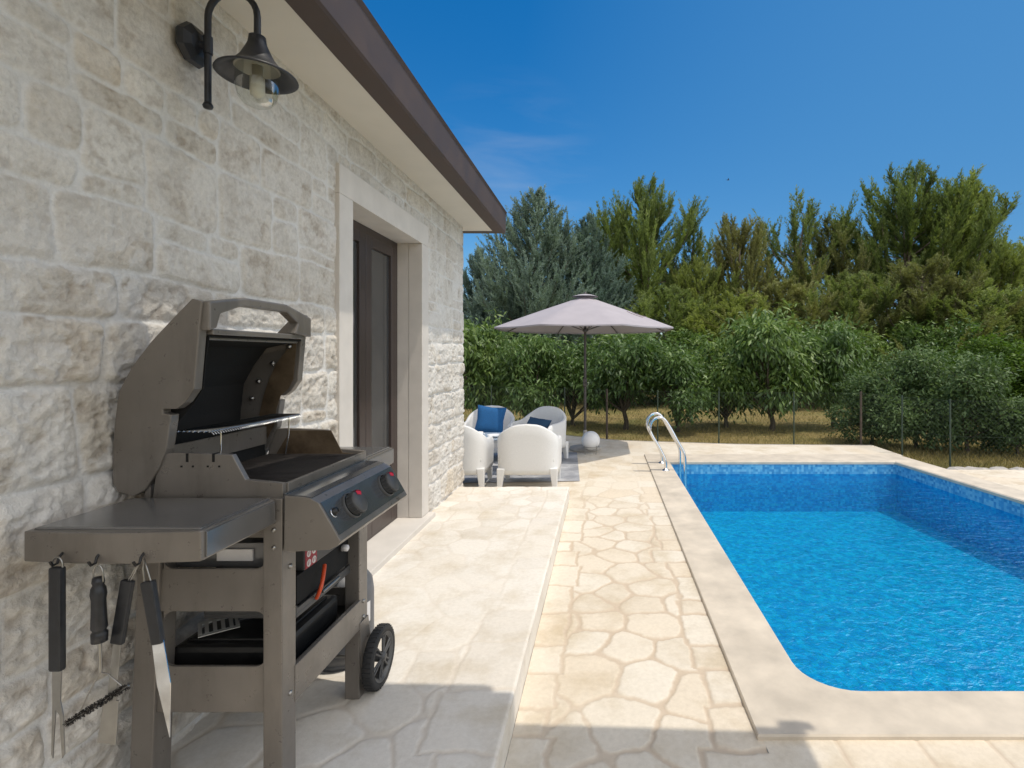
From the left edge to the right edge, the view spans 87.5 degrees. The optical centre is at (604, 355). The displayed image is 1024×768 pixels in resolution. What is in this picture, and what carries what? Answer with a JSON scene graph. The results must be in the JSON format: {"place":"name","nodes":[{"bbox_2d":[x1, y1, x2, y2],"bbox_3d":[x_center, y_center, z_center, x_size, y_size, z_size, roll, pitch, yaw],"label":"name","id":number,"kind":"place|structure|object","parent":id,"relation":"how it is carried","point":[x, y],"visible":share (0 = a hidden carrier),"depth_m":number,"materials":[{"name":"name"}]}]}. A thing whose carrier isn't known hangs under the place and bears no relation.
{"place":"outdoors","nodes":[
{"label":"outdoors","id":0,"kind":"place"},
{"bbox_2d":[0,0,506,767],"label":"stone house","id":1,"kind":"structure","parent":0,"point":[344,198],"depth_m":2.12,"materials":[{"name":"stone"}]},
{"bbox_2d":[175,0,298,109],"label":"wall lamp","id":2,"kind":"object","parent":1,"relation":"attached to","point":[255,69],"visible":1,"depth_m":2.12,"materials":[{"name":"metal"}]},
{"bbox_2d":[353,220,396,540],"bbox_3d":[-1.916,0.229,4.150,0.069,2.508,1.320,0,0,0],"label":"door","id":3,"kind":"structure","parent":1,"relation":"in","point":[374,254],"depth_m":4.36,"materials":[{"name":"brown glass"}]},
{"bbox_2d":[171,487,568,767],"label":"terrace","id":4,"kind":"structure","parent":0,"point":[461,580],"depth_m":2.66,"materials":[{"name":"beige stone"}]},
{"bbox_2d":[24,298,406,767],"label":"gas grill","id":5,"kind":"object","parent":4,"relation":"on","point":[276,536],"visible":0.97,"depth_m":1.80,"materials":[{"name":"grey metal"}]},
{"bbox_2d":[48,556,65,758],"bbox_3d":[-1.468,0.811,1.414,0.038,0.543,0.018,0,0,0],"label":"barbecue fork","id":6,"kind":"object","parent":5,"relation":"hanging from","point":[56,620],"visible":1,"depth_m":1.41,"materials":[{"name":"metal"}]},
{"bbox_2d":[62,564,130,726],"bbox_3d":[-1.362,0.778,1.414,0.174,0.437,0.035,0,0,0],"label":"grill brush","id":7,"kind":"object","parent":5,"relation":"hanging from","point":[99,630],"visible":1,"depth_m":1.41,"materials":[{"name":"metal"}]},
{"bbox_2d":[97,565,138,744],"bbox_3d":[-1.328,0.811,1.442,0.123,0.511,0.014,0,0,0],"label":"barbecue turner","id":8,"kind":"object","parent":5,"relation":"hanging from","point":[107,733],"visible":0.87,"depth_m":1.44,"materials":[{"name":"metal"}]},
{"bbox_2d":[140,558,170,736],"bbox_3d":[-1.199,0.782,1.408,0.076,0.479,0.018,0,0,0],"label":"carving knife","id":9,"kind":"object","parent":5,"relation":"hanging from","point":[150,597],"visible":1,"depth_m":1.41,"materials":[{"name":"metal"}]},
{"bbox_2d":[174,595,336,664],"bbox_3d":[-1.340,1.079,2.070,0.380,0.115,0.420,0,0,0],"label":"tool case","id":10,"kind":"object","parent":5,"relation":"on","point":[242,644],"visible":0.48,"depth_m":1.90,"materials":[{"name":"black plastic"}]},
{"bbox_2d":[198,618,251,637],"bbox_3d":[-1.346,1.005,2.038,0.363,0.024,0.128,0,0,-38],"label":"slotted turner","id":11,"kind":"object","parent":10,"relation":"on","point":[223,626],"visible":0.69,"depth_m":1.96,"materials":[{"name":"metal"}]},
{"bbox_2d":[322,566,373,671],"bbox_3d":[-1.325,1.261,2.660,0.296,0.539,0.296,0,0,0],"label":"gas bottle","id":12,"kind":"object","parent":4,"relation":"on","point":[336,664],"visible":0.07,"depth_m":2.63,"materials":[{"name":"metal"}]},
{"bbox_2d":[487,434,498,437],"bbox_3d":[-1.560,1.140,7.460,0.210,0.038,0.210,0,0,0],"label":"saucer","id":13,"kind":"object","parent":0,"point":[495,435],"visible":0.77,"depth_m":7.50,"materials":[{"name":"white ceramic"}]},
{"bbox_2d":[363,0,1023,343],"label":"sky","id":14,"kind":"structure","parent":0,"point":[583,100],"materials":[{"name":"blue"}]},
{"bbox_2d":[463,436,1023,767],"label":"pool deck","id":15,"kind":"structure","parent":0,"point":[628,667],"depth_m":2.88,"materials":[{"name":"beige stone"}]},
{"bbox_2d":[463,425,493,486],"bbox_3d":[-1.879,1.262,6.801,0.783,0.835,0.704,0,0,-3],"label":"armchair","id":16,"kind":"object","parent":15,"relation":"on","point":[478,447],"visible":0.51,"depth_m":6.50,"materials":[{"name":"white plastic"}]},
{"bbox_2d":[463,452,579,482],"bbox_3d":[-1.350,1.672,8.000,1.900,0.004,2.100,0,0,-4],"label":"rug","id":17,"kind":"object","parent":15,"relation":"on","point":[569,469],"visible":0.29,"depth_m":7.33,"materials":[{"name":"grey fabric"}]},
{"bbox_2d":[464,405,514,447],"bbox_3d":[-1.862,1.256,8.539,0.783,0.835,0.704,0,0,-6],"label":"armchair","id":18,"kind":"object","parent":17,"relation":"on","point":[471,420],"visible":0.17,"depth_m":8.78,"materials":[{"name":"white plastic"}]},
{"bbox_2d":[475,405,505,431],"bbox_3d":[-1.800,1.020,8.300,0.450,0.450,0.158,7,-18,-7],"label":"cushion","id":19,"kind":"object","parent":18,"relation":"on","point":[490,419],"visible":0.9,"depth_m":8.24,"materials":[{"name":"blue fabric"}]},
{"bbox_2d":[473,432,522,475],"bbox_3d":[-1.480,1.417,7.620,0.760,0.514,0.640,0,0,0],"label":"table","id":20,"kind":"object","parent":17,"relation":"on","point":[495,439],"visible":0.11,"depth_m":7.83,"materials":[{"name":"white plastic"}]},
{"bbox_2d":[506,406,567,458],"bbox_3d":[-1.052,1.256,8.437,0.783,0.835,0.704,0,0,24],"label":"armchair","id":21,"kind":"object","parent":17,"relation":"on","point":[557,417],"visible":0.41,"depth_m":8.60,"materials":[{"name":"white plastic"}]},
{"bbox_2d":[527,417,551,428],"bbox_3d":[-1.080,1.150,8.280,0.400,0.400,0.158,6,-40,24],"label":"cushion","id":22,"kind":"object","parent":21,"relation":"on","point":[545,423],"visible":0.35,"depth_m":8.27,"materials":[{"name":"blue fabric"}]},
{"bbox_2d":[497,424,561,486],"bbox_3d":[-0.965,1.262,6.821,0.783,0.835,0.704,0,0,-1],"label":"armchair","id":23,"kind":"object","parent":15,"relation":"on","point":[528,449],"visible":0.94,"depth_m":6.49,"materials":[{"name":"white plastic"}]},
{"bbox_2d":[494,292,672,451],"bbox_3d":[-0.345,0.269,9.400,3.010,2.818,3.010,0,0,0],"label":"parasol","id":24,"kind":"object","parent":15,"relation":"on","point":[584,313],"visible":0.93,"depth_m":8.81,"materials":[{"name":"fabric"}]},
{"bbox_2d":[581,431,599,454],"bbox_3d":[-0.235,1.488,9.020,0.319,0.386,0.319,0,0,0],"label":"globe lantern","id":25,"kind":"object","parent":15,"relation":"on","point":[590,440],"visible":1,"depth_m":8.91,"materials":[{"name":"plastic"}]},
{"bbox_2d":[947,467,967,469],"bbox_3d":[5.233,1.711,7.832,0.339,0.118,0.196,0,0,0],"label":"edging stone","id":26,"kind":"object","parent":15,"relation":"on","point":[956,468],"visible":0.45,"depth_m":7.79,"materials":[{"name":"stone"}]},
{"bbox_2d":[964,466,989,469],"bbox_3d":[5.569,1.706,7.833,0.414,0.101,0.180,0,0,20],"label":"edging stone","id":27,"kind":"object","parent":15,"relation":"on","point":[972,468],"visible":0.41,"depth_m":7.80,"materials":[{"name":"stone"}]},
{"bbox_2d":[989,466,1008,469],"bbox_3d":[5.857,1.712,7.825,0.295,0.107,0.207,0,0,17],"label":"edging stone","id":28,"kind":"object","parent":15,"relation":"on","point":[997,468],"visible":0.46,"depth_m":7.79,"materials":[{"name":"stone"}]},
{"bbox_2d":[1009,467,1023,469],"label":"edging stone","id":29,"kind":"object","parent":15,"relation":"on","point":[1017,468],"visible":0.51,"depth_m":7.77,"materials":[{"name":"stone"}]},
{"bbox_2d":[464,396,1023,717],"bbox_3d":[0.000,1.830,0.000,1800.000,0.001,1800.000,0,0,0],"label":"ground","id":30,"kind":"structure","parent":0,"point":[743,424],"depth_m":13.20,"materials":[{"name":"brown soil"}]},
{"bbox_2d":[463,307,520,413],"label":"fruit tree","id":31,"kind":"object","parent":30,"relation":"on","point":[480,347],"visible":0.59,"depth_m":13.21,"materials":[{"name":"green plant"}]},
{"bbox_2d":[463,246,524,389],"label":"blue conifer","id":32,"kind":"object","parent":30,"relation":"on","point":[475,272],"visible":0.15,"depth_m":21.59,"materials":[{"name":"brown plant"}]},
{"bbox_2d":[493,333,546,407],"bbox_3d":[-3.407,0.476,19.149,3.433,2.846,3.204,0,0,-39],"label":"dark shrub","id":33,"kind":"object","parent":30,"relation":"on","point":[515,334],"visible":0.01,"depth_m":18.84,"materials":[{"name":"green plant"}]},
{"bbox_2d":[481,331,569,420],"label":"fruit tree","id":34,"kind":"object","parent":30,"relation":"on","point":[524,363],"visible":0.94,"depth_m":12.84,"materials":[{"name":"green plant"}]},
{"bbox_2d":[463,184,635,358],"bbox_3d":[-3.049,-2.473,20.834,8.948,8.613,7.943,0,0,0],"label":"blue conifer","id":35,"kind":"object","parent":30,"relation":"on","point":[517,283],"visible":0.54,"depth_m":19.76,"materials":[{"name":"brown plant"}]},
{"bbox_2d":[546,334,590,403],"bbox_3d":[-1.214,0.542,20.054,3.204,2.708,3.433,0,0,-27],"label":"dark shrub","id":36,"kind":"object","parent":30,"relation":"on","point":[570,353],"visible":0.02,"depth_m":19.58,"materials":[{"name":"green plant"}]},
{"bbox_2d":[535,334,609,425],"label":"fruit tree","id":37,"kind":"object","parent":30,"relation":"on","point":[565,372],"visible":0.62,"depth_m":13.31,"materials":[{"name":"green plant"}]},
{"bbox_2d":[499,211,654,399],"bbox_3d":[-0.894,-2.082,21.945,6.483,7.832,6.691,0,0,-40],"label":"blue conifer","id":38,"kind":"object","parent":30,"relation":"on","point":[591,246],"visible":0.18,"depth_m":21.39,"materials":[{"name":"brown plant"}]},
{"bbox_2d":[548,210,688,336],"bbox_3d":[1.262,-2.988,29.075,8.205,9.646,6.933,0,0,24],"label":"pine tree","id":39,"kind":"object","parent":30,"relation":"on","point":[612,226],"visible":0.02,"depth_m":28.00,"materials":[{"name":"green plant"}]},
{"bbox_2d":[568,333,673,429],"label":"fruit tree","id":40,"kind":"object","parent":30,"relation":"on","point":[617,372],"visible":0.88,"depth_m":12.57,"materials":[{"name":"green plant"}]},
{"bbox_2d":[590,333,660,407],"bbox_3d":[0.824,0.344,18.632,3.433,3.122,3.204,0,0,-16],"label":"dark shrub","id":41,"kind":"object","parent":30,"relation":"on","point":[615,336],"visible":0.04,"depth_m":18.00,"materials":[{"name":"green plant"}]},
{"bbox_2d":[589,171,740,332],"bbox_3d":[2.321,-3.719,26.882,9.547,11.108,7.436,0,0,-40],"label":"pine tree","id":42,"kind":"object","parent":30,"relation":"on","point":[643,231],"visible":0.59,"depth_m":25.46,"materials":[{"name":"green plant"}]},
{"bbox_2d":[607,283,734,346],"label":"pine tree","id":43,"kind":"object","parent":30,"relation":"on","point":[674,312],"visible":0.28,"depth_m":20.27,"materials":[{"name":"green plant"}]},
{"bbox_2d":[634,340,726,431],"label":"fruit tree","id":44,"kind":"object","parent":30,"relation":"on","point":[680,375],"visible":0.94,"depth_m":12.13,"materials":[{"name":"green plant"}]},
{"bbox_2d":[643,322,726,403],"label":"fruit tree","id":45,"kind":"object","parent":30,"relation":"on","point":[690,338],"visible":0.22,"depth_m":18.84,"materials":[{"name":"green plant"}]},
{"bbox_2d":[657,220,716,339],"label":"pine tree","id":46,"kind":"object","parent":30,"relation":"on","point":[697,250],"visible":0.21,"depth_m":27.45,"materials":[{"name":"green plant"}]},
{"bbox_2d":[566,435,807,444],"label":"kerb","id":47,"kind":"structure","parent":30,"relation":"on","point":[712,443],"depth_m":10.04,"materials":[{"name":"stone"}]},
{"bbox_2d":[641,253,756,323],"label":"pine tree","id":48,"kind":"object","parent":30,"relation":"on","point":[700,277],"visible":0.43,"depth_m":24.32,"materials":[{"name":"green plant"}]},
{"bbox_2d":[691,332,763,427],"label":"fruit tree","id":49,"kind":"object","parent":30,"relation":"on","point":[713,354],"visible":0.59,"depth_m":13.06,"materials":[{"name":"green plant"}]},
{"bbox_2d":[655,290,816,369],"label":"pine tree","id":50,"kind":"object","parent":30,"relation":"on","point":[741,302],"visible":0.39,"depth_m":19.78,"materials":[{"name":"green plant"}]},
{"bbox_2d":[463,385,1023,467],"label":"wire fence","id":51,"kind":"object","parent":30,"relation":"on","point":[794,403],"visible":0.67,"depth_m":9.99,"materials":[{"name":"grey metal"}]},
{"bbox_2d":[665,212,831,321],"bbox_3d":[6.727,-2.658,26.603,8.526,8.984,6.919,0,0,15],"label":"pine tree","id":52,"kind":"object","parent":30,"relation":"on","point":[735,236],"visible":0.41,"depth_m":24.82,"materials":[{"name":"green plant"}]},
{"bbox_2d":[700,298,835,430],"bbox_3d":[4.034,0.221,12.722,2.715,3.306,2.852,0,0,45],"label":"fruit tree","id":53,"kind":"object","parent":30,"relation":"on","point":[772,346],"visible":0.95,"depth_m":12.41,"materials":[{"name":"green plant"}]},
{"bbox_2d":[692,275,875,337],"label":"pine tree","id":54,"kind":"object","parent":30,"relation":"on","point":[780,291],"visible":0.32,"depth_m":21.13,"materials":[{"name":"green plant"}]},
{"bbox_2d":[738,185,848,325],"bbox_3d":[8.396,-3.387,26.531,6.918,10.443,5.050,0,0,-33],"label":"pine tree","id":55,"kind":"object","parent":30,"relation":"on","point":[805,223],"visible":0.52,"depth_m":26.31,"materials":[{"name":"green plant"}]},
{"bbox_2d":[783,316,843,409],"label":"fruit tree","id":56,"kind":"object","parent":30,"relation":"on","point":[810,392],"visible":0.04,"depth_m":18.02,"materials":[{"name":"green plant"}]},
{"bbox_2d":[742,210,896,356],"bbox_3d":[12.596,-2.935,27.361,10.712,9.539,8.693,0,0,-23],"label":"pine tree","id":57,"kind":"object","parent":30,"relation":"on","point":[822,248],"visible":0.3,"depth_m":26.15,"materials":[{"name":"green plant"}]},
{"bbox_2d":[798,310,874,428],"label":"fruit tree","id":58,"kind":"object","parent":30,"relation":"on","point":[839,361],"visible":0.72,"depth_m":12.78,"materials":[{"name":"green plant"}]},
{"bbox_2d":[816,323,908,397],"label":"fruit tree","id":59,"kind":"object","parent":30,"relation":"on","point":[874,342],"visible":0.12,"depth_m":18.66,"materials":[{"name":"green plant"}]},
{"bbox_2d":[786,270,941,357],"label":"pine tree","id":60,"kind":"object","parent":30,"relation":"on","point":[849,303],"visible":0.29,"depth_m":21.05,"materials":[{"name":"green plant"}]},
{"bbox_2d":[821,368,910,445],"bbox_3d":[5.456,1.064,10.881,1.855,1.589,1.762,0,0,22],"label":"laurel bush","id":61,"kind":"object","parent":30,"relation":"on","point":[853,403],"visible":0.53,"depth_m":10.83,"materials":[{"name":"green plant"}]},
{"bbox_2d":[873,315,947,371],"bbox_3d":[11.671,0.151,20.251,3.204,3.530,3.433,0,0,42],"label":"dark shrub","id":62,"kind":"object","parent":30,"relation":"on","point":[914,334],"visible":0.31,"depth_m":19.51,"materials":[{"name":"green plant"}]},
{"bbox_2d":[858,340,972,452],"bbox_3d":[6.019,0.783,10.208,1.999,2.188,1.712,0,0,28],"label":"laurel bush","id":63,"kind":"object","parent":30,"relation":"on","point":[912,367],"visible":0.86,"depth_m":10.04,"materials":[{"name":"green plant"}]},
{"bbox_2d":[826,158,1022,339],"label":"pine tree","id":64,"kind":"object","parent":30,"relation":"on","point":[906,208],"visible":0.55,"depth_m":24.79,"materials":[{"name":"green plant"}]},
{"bbox_2d":[826,252,1023,367],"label":"pine tree","id":65,"kind":"object","parent":30,"relation":"on","point":[930,275],"visible":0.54,"depth_m":20.24,"materials":[{"name":"green plant"}]},
{"bbox_2d":[858,163,1023,320],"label":"pine tree","id":66,"kind":"object","parent":30,"relation":"on","point":[976,195],"visible":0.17,"depth_m":24.72,"materials":[{"name":"green plant"}]},
{"bbox_2d":[864,278,1023,340],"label":"pine tree","id":67,"kind":"object","parent":30,"relation":"on","point":[986,292],"visible":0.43,"depth_m":19.41,"materials":[{"name":"green plant"}]},
{"bbox_2d":[896,342,1007,410],"bbox_3d":[10.063,0.711,15.350,3.020,2.302,2.975,0,0,0],"label":"green bush","id":68,"kind":"object","parent":30,"relation":"on","point":[946,354],"visible":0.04,"depth_m":15.37,"materials":[{"name":"green plant"}]},
{"bbox_2d":[902,313,1021,363],"bbox_3d":[12.600,0.200,18.522,3.204,3.425,3.433,0,0,-37],"label":"dark shrub","id":69,"kind":"object","parent":30,"relation":"on","point":[957,334],"visible":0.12,"depth_m":18.34,"materials":[{"name":"green plant"}]},
{"bbox_2d":[913,349,1023,453],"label":"laurel bush","id":70,"kind":"object","parent":30,"relation":"on","point":[975,388],"visible":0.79,"depth_m":9.45,"materials":[{"name":"green plant"}]},
{"bbox_2d":[920,234,1023,324],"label":"pine tree","id":71,"kind":"object","parent":30,"relation":"on","point":[1013,273],"visible":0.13,"depth_m":23.41,"materials":[{"name":"green plant"}]},
{"bbox_2d":[942,322,1023,409],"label":"green bush","id":72,"kind":"object","parent":30,"relation":"on","point":[998,346],"visible":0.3,"depth_m":14.59,"materials":[{"name":"green plant"}]},
{"bbox_2d":[959,297,1023,351],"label":"pine tree","id":73,"kind":"object","parent":30,"relation":"on","point":[1019,326],"visible":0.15,"depth_m":18.40,"materials":[{"name":"green plant"}]},
{"bbox_2d":[972,393,1023,455],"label":"laurel bush","id":74,"kind":"object","parent":30,"relation":"on","point":[1015,444],"visible":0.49,"depth_m":9.45,"materials":[{"name":"green plant"}]},
{"bbox_2d":[991,349,1023,399],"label":"green bush","id":75,"kind":"object","parent":30,"relation":"on","point":[1015,374],"visible":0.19,"depth_m":14.43,"materials":[{"name":"green plant"}]},
{"bbox_2d":[1003,236,1023,289],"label":"pine tree","id":76,"kind":"object","parent":30,"relation":"on","point":[1021,238],"depth_m":27.19,"materials":[{"name":"green plant"}]},
{"bbox_2d":[464,400,1023,468],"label":"dry grass","id":77,"kind":"structure","parent":0,"point":[994,455],"depth_m":10.92,"materials":[{"name":"beige plant"}]},
{"bbox_2d":[700,512,1023,690],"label":"pool floor","id":78,"kind":"structure","parent":0,"point":[874,601],"depth_m":5.31,"materials":[{"name":"tile"}]},
{"bbox_2d":[671,464,1023,752],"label":"pool wall","id":79,"kind":"structure","parent":78,"relation":"on","point":[993,525],"depth_m":8.26,"materials":[{"name":"blue tile"}]},
{"bbox_2d":[644,454,1023,740],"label":"pool coping","id":80,"kind":"object","parent":79,"relation":"on","point":[782,696],"visible":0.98,"depth_m":2.66,"materials":[{"name":"stone"}]},
{"bbox_2d":[646,412,686,489],"bbox_3d":[0.913,1.631,7.860,0.553,1.518,0.630,0,0,0],"label":"pool ladder","id":81,"kind":"object","parent":80,"relation":"attached to","point":[671,432],"visible":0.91,"depth_m":7.59,"materials":[{"name":"metal"}]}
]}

